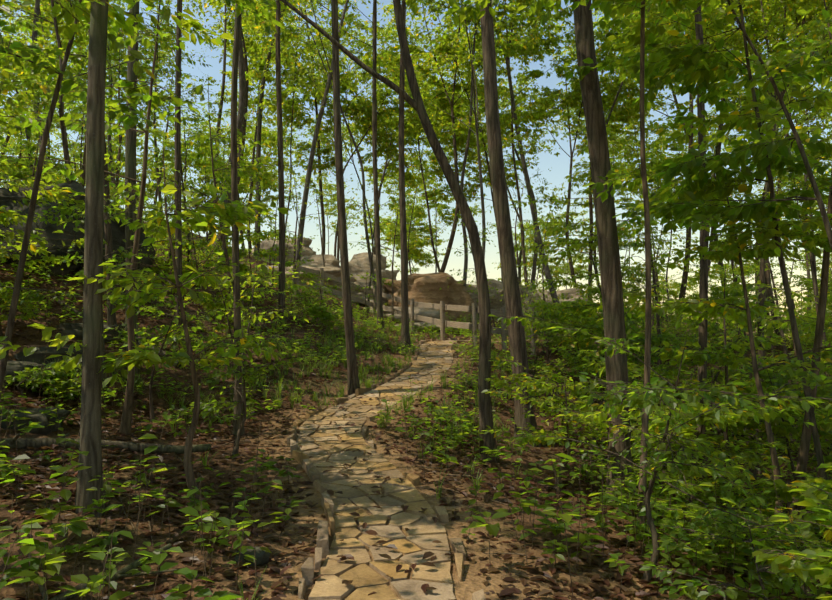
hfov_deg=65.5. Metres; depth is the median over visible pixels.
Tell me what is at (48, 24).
tree
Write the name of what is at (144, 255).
shrub
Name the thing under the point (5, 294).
shrub
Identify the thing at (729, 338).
tree sapling
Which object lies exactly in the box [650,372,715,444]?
shrub
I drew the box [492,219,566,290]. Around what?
tree
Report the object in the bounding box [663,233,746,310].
tree
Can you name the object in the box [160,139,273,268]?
tree sapling
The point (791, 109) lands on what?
tree sapling
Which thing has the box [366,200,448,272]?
tree
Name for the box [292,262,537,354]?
fence post and rail
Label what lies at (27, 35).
tree
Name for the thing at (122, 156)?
tree
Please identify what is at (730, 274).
tree sapling
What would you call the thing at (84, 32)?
tree
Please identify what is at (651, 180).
tree
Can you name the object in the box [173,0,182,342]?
tree
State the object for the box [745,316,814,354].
tree sapling
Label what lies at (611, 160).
tree
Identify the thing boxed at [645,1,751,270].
tree
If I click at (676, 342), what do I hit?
tree sapling
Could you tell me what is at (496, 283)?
outcrop rock
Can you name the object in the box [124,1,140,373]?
tree
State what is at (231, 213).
tree sapling
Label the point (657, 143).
tree
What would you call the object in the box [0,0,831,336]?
sky
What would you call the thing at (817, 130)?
tree sapling
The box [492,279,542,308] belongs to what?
tree sapling
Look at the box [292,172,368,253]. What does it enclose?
tree
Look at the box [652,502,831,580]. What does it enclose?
shrub
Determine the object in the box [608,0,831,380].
tree
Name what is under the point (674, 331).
tree sapling
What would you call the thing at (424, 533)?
flagstone path paving
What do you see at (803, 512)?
shrub
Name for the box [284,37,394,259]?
tree
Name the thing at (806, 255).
tree
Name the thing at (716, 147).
tree
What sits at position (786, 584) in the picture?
shrub
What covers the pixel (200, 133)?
tree
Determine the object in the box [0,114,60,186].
tree
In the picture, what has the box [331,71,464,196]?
tree
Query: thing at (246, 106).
tree
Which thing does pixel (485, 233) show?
tree sapling
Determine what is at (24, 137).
tree sapling
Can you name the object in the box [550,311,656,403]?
tree sapling
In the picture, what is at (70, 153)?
tree
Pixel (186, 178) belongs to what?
tree sapling
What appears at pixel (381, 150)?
tree
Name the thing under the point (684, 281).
tree
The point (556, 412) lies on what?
shrub
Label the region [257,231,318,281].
shrub
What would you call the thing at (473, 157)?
tree
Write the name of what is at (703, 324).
tree
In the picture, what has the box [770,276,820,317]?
tree sapling
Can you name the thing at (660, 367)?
shrub
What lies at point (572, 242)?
tree sapling
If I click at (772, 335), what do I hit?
shrub
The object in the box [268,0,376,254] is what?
tree
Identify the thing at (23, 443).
deadwood fallen branches
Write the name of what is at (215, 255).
shrub
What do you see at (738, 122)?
corner tree
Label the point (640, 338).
sapling
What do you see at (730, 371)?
tree sapling
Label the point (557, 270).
tree
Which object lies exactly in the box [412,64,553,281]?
tree
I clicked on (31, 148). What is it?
tree sapling
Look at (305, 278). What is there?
shrub
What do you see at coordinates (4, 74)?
tree sapling
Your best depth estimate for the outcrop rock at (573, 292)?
37.15 m
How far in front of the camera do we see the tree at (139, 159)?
66.65 m
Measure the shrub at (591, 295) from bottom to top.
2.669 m
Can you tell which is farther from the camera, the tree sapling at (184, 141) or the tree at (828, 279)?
the tree at (828, 279)
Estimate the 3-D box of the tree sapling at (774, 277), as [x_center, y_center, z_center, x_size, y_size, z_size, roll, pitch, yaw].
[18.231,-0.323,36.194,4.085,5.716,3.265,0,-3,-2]
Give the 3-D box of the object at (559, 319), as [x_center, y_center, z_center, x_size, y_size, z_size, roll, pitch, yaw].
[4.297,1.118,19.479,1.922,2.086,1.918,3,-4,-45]
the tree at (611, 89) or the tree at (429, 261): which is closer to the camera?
the tree at (611, 89)
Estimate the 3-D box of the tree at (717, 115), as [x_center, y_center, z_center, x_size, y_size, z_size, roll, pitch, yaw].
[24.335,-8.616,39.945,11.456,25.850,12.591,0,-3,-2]
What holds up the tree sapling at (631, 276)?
on the terrain ground
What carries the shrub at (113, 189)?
on the terrain ground
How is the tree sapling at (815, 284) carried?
on the terrain ground
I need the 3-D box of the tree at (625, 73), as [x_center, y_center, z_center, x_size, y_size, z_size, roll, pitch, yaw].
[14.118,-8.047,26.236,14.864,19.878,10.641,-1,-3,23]
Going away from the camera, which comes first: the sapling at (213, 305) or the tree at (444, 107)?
the sapling at (213, 305)
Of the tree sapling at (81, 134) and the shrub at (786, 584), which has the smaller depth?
the shrub at (786, 584)
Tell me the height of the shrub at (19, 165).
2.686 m
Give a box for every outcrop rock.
[251,237,315,264]
[265,265,355,288]
[291,254,340,269]
[325,282,384,304]
[349,252,399,305]
[364,306,445,322]
[384,272,474,321]
[466,284,504,319]
[488,279,552,314]
[547,288,589,313]
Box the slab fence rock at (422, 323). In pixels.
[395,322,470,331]
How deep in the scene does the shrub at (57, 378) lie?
9.43 m
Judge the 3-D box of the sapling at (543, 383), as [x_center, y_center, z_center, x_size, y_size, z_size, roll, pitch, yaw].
[2.061,1.777,8.353,2.585,2.104,1.999,0,-3,-2]
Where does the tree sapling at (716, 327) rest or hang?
on the terrain ground
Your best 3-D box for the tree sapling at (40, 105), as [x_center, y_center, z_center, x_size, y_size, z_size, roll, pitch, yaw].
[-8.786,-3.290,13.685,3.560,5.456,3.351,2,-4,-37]
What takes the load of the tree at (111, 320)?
on the terrain ground
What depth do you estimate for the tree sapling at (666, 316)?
24.47 m
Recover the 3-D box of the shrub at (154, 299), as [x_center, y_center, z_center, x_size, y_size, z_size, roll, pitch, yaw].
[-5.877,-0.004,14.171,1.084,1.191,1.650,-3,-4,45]
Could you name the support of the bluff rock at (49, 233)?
on the terrain ground
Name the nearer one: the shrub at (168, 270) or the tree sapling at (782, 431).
the tree sapling at (782, 431)
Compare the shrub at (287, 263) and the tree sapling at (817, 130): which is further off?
the shrub at (287, 263)
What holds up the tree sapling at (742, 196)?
on the terrain ground
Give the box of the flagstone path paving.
[296,339,538,599]
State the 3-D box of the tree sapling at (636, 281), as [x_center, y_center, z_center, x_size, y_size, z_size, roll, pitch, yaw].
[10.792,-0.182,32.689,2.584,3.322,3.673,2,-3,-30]
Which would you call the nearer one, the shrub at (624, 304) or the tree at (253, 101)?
the shrub at (624, 304)
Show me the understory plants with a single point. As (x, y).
(50, 564)
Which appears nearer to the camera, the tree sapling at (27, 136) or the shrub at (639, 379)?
the shrub at (639, 379)
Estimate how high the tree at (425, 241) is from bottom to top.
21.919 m
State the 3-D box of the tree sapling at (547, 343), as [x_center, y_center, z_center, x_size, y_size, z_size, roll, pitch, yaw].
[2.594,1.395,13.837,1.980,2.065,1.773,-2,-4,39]
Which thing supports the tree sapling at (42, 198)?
on the terrain ground
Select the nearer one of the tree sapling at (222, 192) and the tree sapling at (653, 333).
the tree sapling at (653, 333)
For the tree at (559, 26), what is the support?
on the terrain ground
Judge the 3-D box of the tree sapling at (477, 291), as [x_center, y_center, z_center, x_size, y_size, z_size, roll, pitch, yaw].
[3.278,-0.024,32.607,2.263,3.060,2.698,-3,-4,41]
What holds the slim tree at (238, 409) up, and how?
on the terrain ground
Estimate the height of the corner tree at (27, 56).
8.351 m
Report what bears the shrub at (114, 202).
on the terrain ground
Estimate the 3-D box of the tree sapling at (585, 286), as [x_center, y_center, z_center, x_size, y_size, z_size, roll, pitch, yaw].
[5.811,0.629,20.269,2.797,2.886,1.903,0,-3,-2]
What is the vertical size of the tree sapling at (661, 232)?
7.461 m
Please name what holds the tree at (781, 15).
on the terrain ground
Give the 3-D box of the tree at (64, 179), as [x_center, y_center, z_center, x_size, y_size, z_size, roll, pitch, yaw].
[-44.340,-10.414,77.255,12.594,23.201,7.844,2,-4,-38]
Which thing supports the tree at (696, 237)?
on the terrain ground
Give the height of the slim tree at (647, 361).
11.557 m
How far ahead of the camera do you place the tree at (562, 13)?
34.81 m
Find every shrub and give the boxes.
[0,154,50,186]
[0,212,48,246]
[0,287,59,336]
[5,362,102,399]
[6,158,58,185]
[8,154,82,183]
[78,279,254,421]
[103,247,158,278]
[109,186,116,200]
[110,193,162,217]
[118,275,170,310]
[141,216,192,269]
[142,200,183,233]
[143,222,174,237]
[149,236,166,252]
[152,242,206,275]
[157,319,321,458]
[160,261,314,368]
[164,197,209,252]
[182,233,218,253]
[193,240,231,273]
[203,226,291,287]
[222,268,285,321]
[244,229,317,286]
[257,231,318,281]
[270,268,325,285]
[273,281,333,314]
[297,270,338,305]
[299,298,338,328]
[327,272,394,315]
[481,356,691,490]
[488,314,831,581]
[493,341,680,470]
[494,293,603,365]
[501,282,553,315]
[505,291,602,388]
[510,376,603,433]
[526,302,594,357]
[526,319,563,343]
[555,288,602,331]
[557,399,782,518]
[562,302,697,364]
[579,284,659,311]
[601,363,672,398]
[603,359,704,456]
[603,433,682,477]
[604,495,831,599]
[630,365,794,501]
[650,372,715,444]
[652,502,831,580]
[653,461,828,532]
[677,368,729,384]
[681,351,741,405]
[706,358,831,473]
[714,386,831,494]
[728,373,798,454]
[751,479,831,599]
[767,309,831,331]
[768,332,813,355]
[769,325,831,347]
[770,476,831,529]
[783,322,802,333]
[793,301,831,325]
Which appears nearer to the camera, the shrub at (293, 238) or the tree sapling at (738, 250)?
the tree sapling at (738, 250)
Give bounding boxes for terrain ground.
[0,221,831,599]
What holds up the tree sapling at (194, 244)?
on the terrain ground
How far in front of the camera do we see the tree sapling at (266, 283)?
10.49 m
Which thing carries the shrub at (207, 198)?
on the terrain ground
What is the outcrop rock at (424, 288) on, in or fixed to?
on the terrain ground
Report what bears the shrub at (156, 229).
on the terrain ground
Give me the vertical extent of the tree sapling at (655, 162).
7.534 m
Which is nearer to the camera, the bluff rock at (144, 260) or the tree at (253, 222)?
the bluff rock at (144, 260)
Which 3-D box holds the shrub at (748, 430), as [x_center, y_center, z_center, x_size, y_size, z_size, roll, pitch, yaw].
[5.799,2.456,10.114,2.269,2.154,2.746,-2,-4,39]
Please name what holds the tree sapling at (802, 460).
on the terrain ground
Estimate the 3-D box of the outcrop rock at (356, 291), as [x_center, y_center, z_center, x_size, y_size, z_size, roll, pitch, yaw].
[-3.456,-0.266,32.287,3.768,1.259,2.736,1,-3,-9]
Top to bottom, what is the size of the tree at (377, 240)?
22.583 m
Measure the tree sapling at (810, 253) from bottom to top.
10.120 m
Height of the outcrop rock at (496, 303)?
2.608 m
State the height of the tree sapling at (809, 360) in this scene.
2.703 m
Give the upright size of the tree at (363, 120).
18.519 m
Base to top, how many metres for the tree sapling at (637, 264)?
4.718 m
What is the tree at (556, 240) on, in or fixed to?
on the terrain ground
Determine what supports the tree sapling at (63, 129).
on the terrain ground
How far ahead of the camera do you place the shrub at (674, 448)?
9.53 m
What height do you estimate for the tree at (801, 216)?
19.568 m
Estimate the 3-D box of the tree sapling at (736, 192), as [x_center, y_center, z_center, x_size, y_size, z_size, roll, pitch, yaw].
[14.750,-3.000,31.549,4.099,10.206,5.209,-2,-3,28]
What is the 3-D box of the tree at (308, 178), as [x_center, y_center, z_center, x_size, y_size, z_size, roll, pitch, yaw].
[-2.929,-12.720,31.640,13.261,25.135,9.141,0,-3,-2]
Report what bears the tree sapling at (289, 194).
on the terrain ground
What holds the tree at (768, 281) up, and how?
on the terrain ground
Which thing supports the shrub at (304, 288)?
on the terrain ground
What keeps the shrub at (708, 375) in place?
on the terrain ground
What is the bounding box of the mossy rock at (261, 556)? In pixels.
[233,547,270,565]
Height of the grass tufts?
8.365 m
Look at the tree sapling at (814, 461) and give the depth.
10.57 m
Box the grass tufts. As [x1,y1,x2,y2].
[25,290,799,599]
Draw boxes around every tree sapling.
[0,0,81,144]
[0,0,87,155]
[0,0,212,279]
[0,0,285,434]
[0,10,86,100]
[0,11,86,179]
[0,21,85,180]
[0,53,85,185]
[0,98,84,185]
[0,135,64,182]
[0,147,290,501]
[0,157,55,186]
[0,160,134,279]
[0,195,50,214]
[2,74,49,155]
[28,87,162,183]
[52,28,162,206]
[56,0,175,187]
[84,0,212,244]
[104,67,330,334]
[108,119,230,266]
[109,95,248,287]
[123,38,219,204]
[138,150,201,249]
[142,217,239,296]
[152,95,224,223]
[155,195,212,228]
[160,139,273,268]
[181,114,276,263]
[182,139,277,200]
[182,250,327,413]
[243,171,310,264]
[256,163,337,284]
[298,168,356,266]
[326,173,460,325]
[328,169,428,311]
[436,205,498,337]
[453,269,499,320]
[479,152,556,284]
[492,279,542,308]
[508,325,584,377]
[509,118,676,273]
[515,202,578,319]
[516,214,718,422]
[521,284,550,313]
[523,298,582,353]
[547,146,662,238]
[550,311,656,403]
[560,218,683,323]
[560,277,636,349]
[574,118,733,386]
[583,124,831,548]
[591,267,644,328]
[594,324,718,370]
[616,193,696,325]
[618,233,715,362]
[619,0,831,530]
[622,185,685,297]
[622,269,666,312]
[623,264,831,488]
[627,325,687,380]
[630,334,774,436]
[637,292,691,328]
[638,301,680,327]
[642,277,698,333]
[642,317,695,366]
[658,289,804,406]
[669,370,831,517]
[670,132,753,299]
[670,176,831,426]
[673,295,736,369]
[684,279,780,335]
[688,302,779,366]
[689,263,778,334]
[689,319,830,463]
[691,257,776,338]
[692,337,794,410]
[695,257,776,298]
[696,294,734,346]
[708,148,764,281]
[708,266,831,362]
[708,276,831,476]
[708,407,831,503]
[709,86,831,375]
[723,281,808,379]
[725,75,831,376]
[729,200,831,337]
[734,271,784,300]
[738,394,831,504]
[739,71,831,170]
[739,234,820,316]
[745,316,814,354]
[751,304,831,441]
[752,365,831,440]
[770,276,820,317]
[770,345,831,386]
[774,220,831,339]
[774,278,831,341]
[780,96,828,116]
[795,271,831,315]
[806,288,831,322]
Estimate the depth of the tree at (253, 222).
89.57 m
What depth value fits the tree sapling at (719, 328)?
19.88 m
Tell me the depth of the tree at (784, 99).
33.84 m
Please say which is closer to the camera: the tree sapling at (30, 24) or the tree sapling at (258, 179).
the tree sapling at (30, 24)
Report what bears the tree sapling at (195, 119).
on the terrain ground
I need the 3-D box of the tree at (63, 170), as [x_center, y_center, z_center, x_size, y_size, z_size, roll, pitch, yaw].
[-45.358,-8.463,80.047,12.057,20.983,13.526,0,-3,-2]
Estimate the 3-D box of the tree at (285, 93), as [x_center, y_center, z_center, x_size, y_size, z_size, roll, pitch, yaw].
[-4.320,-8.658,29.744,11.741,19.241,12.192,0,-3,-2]
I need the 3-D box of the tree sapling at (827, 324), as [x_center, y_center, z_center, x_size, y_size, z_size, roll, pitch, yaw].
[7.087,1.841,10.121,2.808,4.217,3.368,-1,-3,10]
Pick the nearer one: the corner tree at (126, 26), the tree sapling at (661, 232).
the corner tree at (126, 26)
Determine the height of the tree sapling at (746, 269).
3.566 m
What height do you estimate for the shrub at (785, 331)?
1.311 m
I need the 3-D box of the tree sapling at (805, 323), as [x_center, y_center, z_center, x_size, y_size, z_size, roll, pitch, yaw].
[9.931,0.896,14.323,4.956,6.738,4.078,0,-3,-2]
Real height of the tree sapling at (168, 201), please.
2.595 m
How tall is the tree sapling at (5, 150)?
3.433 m
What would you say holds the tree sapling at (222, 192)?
on the terrain ground
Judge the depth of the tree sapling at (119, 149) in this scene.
23.14 m
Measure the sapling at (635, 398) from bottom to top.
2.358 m
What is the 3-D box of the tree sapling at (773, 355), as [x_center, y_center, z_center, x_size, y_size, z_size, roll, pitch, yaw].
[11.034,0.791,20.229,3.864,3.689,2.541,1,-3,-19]
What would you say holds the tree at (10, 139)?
on the terrain ground
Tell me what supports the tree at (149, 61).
on the terrain ground
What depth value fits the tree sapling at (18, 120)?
7.55 m
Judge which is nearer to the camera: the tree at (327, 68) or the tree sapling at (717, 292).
the tree sapling at (717, 292)
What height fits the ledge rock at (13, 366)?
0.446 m
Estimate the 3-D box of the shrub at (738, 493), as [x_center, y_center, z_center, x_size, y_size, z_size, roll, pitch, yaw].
[3.406,2.243,6.729,1.645,1.321,1.244,1,-3,-12]
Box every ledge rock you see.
[0,407,69,434]
[3,360,45,388]
[13,345,106,370]
[56,322,124,342]
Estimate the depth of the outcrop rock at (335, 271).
30.61 m
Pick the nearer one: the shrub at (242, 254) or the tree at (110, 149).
the shrub at (242, 254)
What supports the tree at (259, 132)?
on the terrain ground
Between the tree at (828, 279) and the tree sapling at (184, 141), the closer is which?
the tree sapling at (184, 141)
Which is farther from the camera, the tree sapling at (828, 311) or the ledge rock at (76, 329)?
the tree sapling at (828, 311)
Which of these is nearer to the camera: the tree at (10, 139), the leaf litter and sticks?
the leaf litter and sticks
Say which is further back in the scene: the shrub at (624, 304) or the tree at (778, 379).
the shrub at (624, 304)
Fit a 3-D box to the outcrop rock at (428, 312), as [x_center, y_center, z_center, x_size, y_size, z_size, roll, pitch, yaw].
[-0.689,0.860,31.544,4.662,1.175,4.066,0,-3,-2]
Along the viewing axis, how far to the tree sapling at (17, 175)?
25.17 m
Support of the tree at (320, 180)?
on the terrain ground
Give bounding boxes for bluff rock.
[0,180,123,276]
[114,218,154,271]
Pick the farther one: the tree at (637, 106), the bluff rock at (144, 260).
the tree at (637, 106)
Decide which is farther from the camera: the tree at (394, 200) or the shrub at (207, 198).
the tree at (394, 200)
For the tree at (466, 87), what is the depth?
39.02 m
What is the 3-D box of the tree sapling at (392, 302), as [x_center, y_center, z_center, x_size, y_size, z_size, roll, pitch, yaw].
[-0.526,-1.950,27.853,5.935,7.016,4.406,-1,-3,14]
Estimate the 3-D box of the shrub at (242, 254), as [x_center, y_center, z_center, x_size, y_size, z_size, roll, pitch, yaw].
[-4.867,-0.890,18.327,1.918,2.675,2.589,-2,-3,28]
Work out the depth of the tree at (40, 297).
10.18 m
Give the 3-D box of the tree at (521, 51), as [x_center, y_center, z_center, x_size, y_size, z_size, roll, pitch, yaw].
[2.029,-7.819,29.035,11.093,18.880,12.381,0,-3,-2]
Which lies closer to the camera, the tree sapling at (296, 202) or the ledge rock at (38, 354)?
the ledge rock at (38, 354)
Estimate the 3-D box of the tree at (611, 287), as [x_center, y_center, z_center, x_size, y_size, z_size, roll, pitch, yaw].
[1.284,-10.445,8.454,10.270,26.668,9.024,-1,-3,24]
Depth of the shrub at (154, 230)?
22.37 m
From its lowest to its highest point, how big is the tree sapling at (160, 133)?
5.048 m
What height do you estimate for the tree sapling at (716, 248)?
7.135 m
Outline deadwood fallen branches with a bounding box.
[0,298,819,599]
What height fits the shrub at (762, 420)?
2.231 m
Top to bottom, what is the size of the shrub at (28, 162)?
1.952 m
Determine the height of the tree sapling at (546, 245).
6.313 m
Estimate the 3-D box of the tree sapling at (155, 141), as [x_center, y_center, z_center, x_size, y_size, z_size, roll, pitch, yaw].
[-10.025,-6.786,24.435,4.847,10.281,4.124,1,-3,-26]
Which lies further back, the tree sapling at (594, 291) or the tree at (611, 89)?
the tree at (611, 89)
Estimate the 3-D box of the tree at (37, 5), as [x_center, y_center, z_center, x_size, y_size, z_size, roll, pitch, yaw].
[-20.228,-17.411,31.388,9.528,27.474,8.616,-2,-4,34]
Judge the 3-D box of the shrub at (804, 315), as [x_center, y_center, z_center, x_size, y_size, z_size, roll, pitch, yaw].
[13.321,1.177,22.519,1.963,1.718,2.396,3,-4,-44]
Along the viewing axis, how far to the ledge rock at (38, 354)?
10.62 m
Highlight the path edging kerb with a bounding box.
[286,336,635,599]
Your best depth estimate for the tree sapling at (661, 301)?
26.48 m
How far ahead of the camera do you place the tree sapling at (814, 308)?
25.15 m
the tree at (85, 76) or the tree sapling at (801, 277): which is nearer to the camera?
the tree sapling at (801, 277)
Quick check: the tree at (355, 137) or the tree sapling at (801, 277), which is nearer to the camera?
the tree sapling at (801, 277)
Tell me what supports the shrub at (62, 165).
on the terrain ground
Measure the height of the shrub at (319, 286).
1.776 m
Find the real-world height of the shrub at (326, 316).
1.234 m
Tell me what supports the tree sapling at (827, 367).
on the terrain ground
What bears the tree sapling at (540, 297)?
on the terrain ground
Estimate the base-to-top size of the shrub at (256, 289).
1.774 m
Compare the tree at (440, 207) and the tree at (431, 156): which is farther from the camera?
the tree at (440, 207)
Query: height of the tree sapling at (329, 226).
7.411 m
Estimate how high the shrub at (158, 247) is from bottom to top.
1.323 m
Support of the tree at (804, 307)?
on the terrain ground
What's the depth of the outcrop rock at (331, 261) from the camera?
37.14 m
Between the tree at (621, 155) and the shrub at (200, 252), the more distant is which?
the tree at (621, 155)
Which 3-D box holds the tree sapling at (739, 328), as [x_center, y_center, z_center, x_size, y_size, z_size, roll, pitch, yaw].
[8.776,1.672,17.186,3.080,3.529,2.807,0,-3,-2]
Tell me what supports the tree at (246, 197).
on the terrain ground
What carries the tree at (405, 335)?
on the terrain ground
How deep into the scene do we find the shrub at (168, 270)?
17.13 m
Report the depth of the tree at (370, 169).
51.97 m
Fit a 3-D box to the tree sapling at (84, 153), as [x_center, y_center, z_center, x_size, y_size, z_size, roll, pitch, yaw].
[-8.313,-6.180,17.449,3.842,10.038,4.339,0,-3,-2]
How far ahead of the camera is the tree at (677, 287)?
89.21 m
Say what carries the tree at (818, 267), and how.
on the terrain ground
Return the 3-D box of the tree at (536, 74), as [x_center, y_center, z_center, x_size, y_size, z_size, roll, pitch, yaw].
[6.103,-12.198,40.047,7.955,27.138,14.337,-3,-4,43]
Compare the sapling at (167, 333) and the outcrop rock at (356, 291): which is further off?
the outcrop rock at (356, 291)
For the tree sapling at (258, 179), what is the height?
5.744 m
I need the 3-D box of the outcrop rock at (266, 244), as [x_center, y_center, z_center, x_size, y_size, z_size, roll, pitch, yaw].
[-7.953,-2.427,38.767,4.201,2.734,3.027,0,-3,-2]
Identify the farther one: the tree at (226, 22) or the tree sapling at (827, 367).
the tree at (226, 22)
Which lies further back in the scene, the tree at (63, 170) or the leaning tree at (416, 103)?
the tree at (63, 170)
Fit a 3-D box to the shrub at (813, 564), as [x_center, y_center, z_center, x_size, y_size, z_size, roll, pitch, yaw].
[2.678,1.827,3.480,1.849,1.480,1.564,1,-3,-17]
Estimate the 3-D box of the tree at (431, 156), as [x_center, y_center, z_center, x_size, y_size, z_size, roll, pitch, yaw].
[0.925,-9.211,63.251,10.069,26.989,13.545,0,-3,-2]
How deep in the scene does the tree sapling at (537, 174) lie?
36.95 m
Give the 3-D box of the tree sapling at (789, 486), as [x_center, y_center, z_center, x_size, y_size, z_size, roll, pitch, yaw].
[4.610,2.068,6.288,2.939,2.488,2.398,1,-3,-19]
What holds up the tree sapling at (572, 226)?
on the terrain ground
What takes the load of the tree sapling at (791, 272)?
on the terrain ground
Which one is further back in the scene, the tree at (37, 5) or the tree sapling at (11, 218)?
the tree at (37, 5)
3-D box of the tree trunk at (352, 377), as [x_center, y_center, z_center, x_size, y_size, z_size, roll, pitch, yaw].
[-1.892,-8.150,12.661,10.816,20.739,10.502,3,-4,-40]
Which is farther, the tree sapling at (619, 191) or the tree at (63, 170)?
the tree at (63, 170)
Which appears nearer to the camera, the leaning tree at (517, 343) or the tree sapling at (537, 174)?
the leaning tree at (517, 343)
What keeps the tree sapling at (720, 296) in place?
on the terrain ground
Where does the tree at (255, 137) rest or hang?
on the terrain ground
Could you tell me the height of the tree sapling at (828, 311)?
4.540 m
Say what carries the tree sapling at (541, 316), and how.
on the terrain ground
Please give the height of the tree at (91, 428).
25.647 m
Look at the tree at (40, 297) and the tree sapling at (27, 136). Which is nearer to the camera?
the tree at (40, 297)
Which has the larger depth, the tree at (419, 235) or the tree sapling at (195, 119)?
the tree at (419, 235)
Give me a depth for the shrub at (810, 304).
24.61 m
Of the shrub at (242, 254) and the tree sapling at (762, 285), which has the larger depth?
the shrub at (242, 254)
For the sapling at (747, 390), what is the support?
on the terrain ground
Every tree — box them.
[0,0,81,399]
[0,0,86,157]
[0,0,123,182]
[0,0,234,80]
[0,20,88,154]
[0,65,80,184]
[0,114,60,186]
[0,123,79,187]
[0,176,254,399]
[1,154,78,183]
[5,46,118,180]
[22,0,214,209]
[30,0,47,185]
[40,0,162,207]
[54,131,124,202]
[70,109,194,206]
[71,131,195,216]
[74,0,108,516]
[77,1,194,206]
[87,9,116,324]
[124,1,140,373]
[165,92,263,200]
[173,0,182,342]
[181,121,311,226]
[182,0,451,300]
[186,0,295,241]
[191,0,331,251]
[209,0,340,252]
[211,0,247,254]
[212,0,422,230]
[213,9,439,251]
[216,196,290,252]
[219,87,344,225]
[221,12,245,265]
[231,4,244,435]
[242,0,360,253]
[253,4,284,258]
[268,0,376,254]
[271,0,348,279]
[275,0,286,321]
[280,0,499,462]
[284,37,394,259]
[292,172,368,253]
[319,1,479,256]
[327,155,431,255]
[328,0,545,271]
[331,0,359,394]
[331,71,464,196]
[344,0,508,271]
[351,0,574,259]
[352,193,448,264]
[362,182,442,273]
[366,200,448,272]
[372,0,384,328]
[378,0,568,185]
[378,89,467,263]
[386,154,485,272]
[388,0,650,532]
[399,0,410,346]
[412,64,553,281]
[414,18,511,286]
[416,82,546,281]
[418,0,573,307]
[420,3,563,284]
[444,0,831,249]
[446,1,580,285]
[478,12,677,287]
[480,0,540,446]
[487,211,587,283]
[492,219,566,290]
[498,8,639,304]
[516,195,595,288]
[531,93,714,219]
[573,0,636,505]
[573,121,712,293]
[586,135,650,301]
[593,0,831,530]
[593,3,752,313]
[594,0,830,336]
[595,6,729,322]
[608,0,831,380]
[618,0,761,316]
[623,104,755,314]
[640,266,698,318]
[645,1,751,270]
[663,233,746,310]
[694,3,707,477]
[694,227,775,304]
[703,0,831,337]
[707,8,831,331]
[708,6,813,243]
[709,76,831,253]
[736,0,827,50]
[742,0,829,349]
[751,129,831,337]
[782,228,831,304]
[782,298,828,338]
[788,256,831,335]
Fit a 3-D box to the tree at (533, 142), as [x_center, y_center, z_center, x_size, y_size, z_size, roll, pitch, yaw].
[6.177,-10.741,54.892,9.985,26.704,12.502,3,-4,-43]
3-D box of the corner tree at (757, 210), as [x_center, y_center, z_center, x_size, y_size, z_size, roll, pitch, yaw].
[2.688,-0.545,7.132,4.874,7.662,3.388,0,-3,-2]
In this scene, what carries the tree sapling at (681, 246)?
on the terrain ground
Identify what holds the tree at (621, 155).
on the terrain ground
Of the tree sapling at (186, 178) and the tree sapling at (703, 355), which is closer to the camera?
the tree sapling at (703, 355)
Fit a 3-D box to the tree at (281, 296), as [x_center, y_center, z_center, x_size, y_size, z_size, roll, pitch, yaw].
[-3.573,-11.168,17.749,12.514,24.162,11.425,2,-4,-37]
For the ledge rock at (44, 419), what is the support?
on the terrain ground
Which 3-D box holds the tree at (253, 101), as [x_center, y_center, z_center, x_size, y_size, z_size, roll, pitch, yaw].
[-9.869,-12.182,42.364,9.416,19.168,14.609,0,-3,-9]
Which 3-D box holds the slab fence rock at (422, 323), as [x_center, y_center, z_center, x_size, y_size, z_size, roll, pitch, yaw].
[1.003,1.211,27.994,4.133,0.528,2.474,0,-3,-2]
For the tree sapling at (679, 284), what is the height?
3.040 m
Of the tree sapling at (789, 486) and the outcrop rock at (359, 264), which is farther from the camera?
the outcrop rock at (359, 264)
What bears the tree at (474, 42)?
on the terrain ground
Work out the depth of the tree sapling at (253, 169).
14.02 m
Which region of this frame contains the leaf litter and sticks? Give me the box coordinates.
[0,244,831,599]
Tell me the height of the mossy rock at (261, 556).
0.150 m
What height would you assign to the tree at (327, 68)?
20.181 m
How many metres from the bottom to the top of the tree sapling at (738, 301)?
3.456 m
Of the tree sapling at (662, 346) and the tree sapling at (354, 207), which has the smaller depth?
the tree sapling at (662, 346)
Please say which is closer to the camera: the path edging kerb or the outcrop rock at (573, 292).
the path edging kerb
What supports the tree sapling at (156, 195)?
on the terrain ground
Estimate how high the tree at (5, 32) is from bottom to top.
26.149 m
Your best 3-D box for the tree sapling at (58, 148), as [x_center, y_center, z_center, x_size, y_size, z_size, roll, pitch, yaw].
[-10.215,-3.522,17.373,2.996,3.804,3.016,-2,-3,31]
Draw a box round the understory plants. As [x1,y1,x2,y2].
[0,170,831,599]
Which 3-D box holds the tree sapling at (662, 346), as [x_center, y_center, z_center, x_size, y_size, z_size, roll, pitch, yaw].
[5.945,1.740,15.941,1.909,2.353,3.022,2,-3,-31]
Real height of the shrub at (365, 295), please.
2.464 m
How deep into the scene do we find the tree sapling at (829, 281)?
23.52 m
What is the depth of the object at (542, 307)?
18.05 m
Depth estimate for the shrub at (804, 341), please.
21.48 m
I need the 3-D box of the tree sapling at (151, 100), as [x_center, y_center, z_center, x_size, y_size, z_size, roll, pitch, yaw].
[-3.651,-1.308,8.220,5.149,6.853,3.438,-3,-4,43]
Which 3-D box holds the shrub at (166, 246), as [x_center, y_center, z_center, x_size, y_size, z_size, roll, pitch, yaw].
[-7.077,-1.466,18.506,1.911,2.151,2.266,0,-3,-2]

